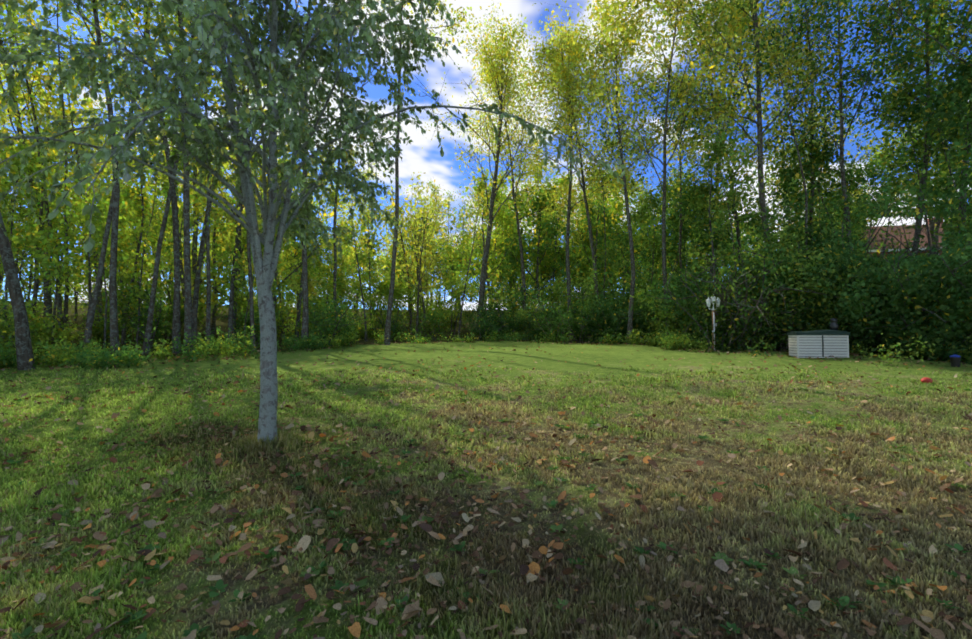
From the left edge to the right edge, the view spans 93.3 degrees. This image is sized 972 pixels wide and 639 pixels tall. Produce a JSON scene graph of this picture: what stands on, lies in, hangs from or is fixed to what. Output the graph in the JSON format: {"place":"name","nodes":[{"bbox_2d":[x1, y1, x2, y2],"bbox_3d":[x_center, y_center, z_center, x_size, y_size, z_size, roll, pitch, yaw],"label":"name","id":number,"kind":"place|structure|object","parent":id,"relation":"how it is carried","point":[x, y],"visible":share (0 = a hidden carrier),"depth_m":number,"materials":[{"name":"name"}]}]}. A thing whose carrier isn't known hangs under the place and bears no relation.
{"place":"outdoors","nodes":[
{"label":"outdoors","id":0,"kind":"place"},
{"bbox_2d":[0,301,971,638],"bbox_3d":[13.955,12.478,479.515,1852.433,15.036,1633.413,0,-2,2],"label":"ground","id":1,"kind":"structure","parent":0,"point":[498,355],"depth_m":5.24,"materials":[{"name":"green plant"}]},
{"bbox_2d":[200,430,318,463],"bbox_3d":[-2.689,1.468,5.538,1.268,0.252,1.332,1,-2,-20],"label":"soil mound","id":2,"kind":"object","parent":1,"relation":"on","point":[249,443],"visible":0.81,"depth_m":5.38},
{"bbox_2d":[0,0,651,443],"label":"tree","id":3,"kind":"object","parent":1,"relation":"on","point":[167,8],"depth_m":5.17,"materials":[{"name":"green plant"}]},
{"bbox_2d":[0,0,971,369],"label":"forest trees","id":4,"kind":"object","parent":1,"relation":"on","point":[570,40],"depth_m":26.93,"materials":[{"name":"green plant"}]},
{"bbox_2d":[0,340,971,638],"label":"fallen leaves","id":5,"kind":"object","parent":1,"relation":"on","point":[410,610],"visible":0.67,"depth_m":3.40,"materials":[{"name":"brown plant"}]},
{"bbox_2d":[0,373,971,638],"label":"lawn weed leaves","id":6,"kind":"object","parent":1,"relation":"on","point":[362,583],"visible":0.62,"depth_m":3.06,"materials":[{"name":"green plant"}]},
{"bbox_2d":[0,115,971,370],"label":"understory","id":7,"kind":"object","parent":1,"relation":"on","point":[84,355],"depth_m":20.90,"materials":[{"name":"green plant"}]},
{"bbox_2d":[451,53,971,368],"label":"understory","id":8,"kind":"object","parent":1,"relation":"on","point":[832,256],"depth_m":19.16,"materials":[{"name":"green plant"}]},
{"bbox_2d":[706,294,720,350],"bbox_3d":[9.655,0.143,19.467,0.679,2.442,0.239,0,-2,-10],"label":"lamp post","id":9,"kind":"object","parent":1,"relation":"on","point":[710,301],"visible":0.81,"depth_m":19.42,"materials":[{"name":"white metal"}]},
{"bbox_2d":[593,0,971,348],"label":"forest trees","id":10,"kind":"object","parent":1,"relation":"on","point":[948,41],"depth_m":20.95,"materials":[{"name":"green plant"}]},
{"bbox_2d":[787,330,849,357],"bbox_3d":[11.634,0.854,16.110,1.609,0.999,0.853,0,-2,14],"label":"storage box","id":11,"kind":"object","parent":1,"relation":"on","point":[818,343],"depth_m":15.75,"materials":[{"name":"beige plastic"}]},
{"bbox_2d":[830,318,838,329],"bbox_3d":[12.138,0.170,16.009,0.252,0.480,0.214,-1,-2,29],"label":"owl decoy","id":12,"kind":"object","parent":11,"relation":"on","point":[834,324],"visible":0.92,"depth_m":15.94,"materials":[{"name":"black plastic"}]},
{"bbox_2d":[861,217,948,255],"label":"house","id":13,"kind":"structure","parent":1,"relation":"on","point":[911,236],"depth_m":40.13,"materials":[{"name":"brown brick"}]},
{"bbox_2d":[920,377,932,382],"bbox_3d":[10.172,1.411,10.599,0.223,0.154,0.193,0,-2,2],"label":"red dog toy","id":14,"kind":"object","parent":1,"relation":"on","point":[926,380],"visible":0.88,"depth_m":10.54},
{"bbox_2d":[949,354,960,366],"bbox_3d":[13.643,1.196,13.342,0.249,0.357,0.244,0,-2,2],"label":"bin","id":15,"kind":"object","parent":1,"relation":"on","point":[955,359],"visible":0.94,"depth_m":13.27,"materials":[{"name":"black plastic"}]},
{"bbox_2d":[0,0,971,310],"label":"sky","id":16,"kind":"structure","parent":0,"point":[427,159],"materials":[{"name":"blue"}]}
]}

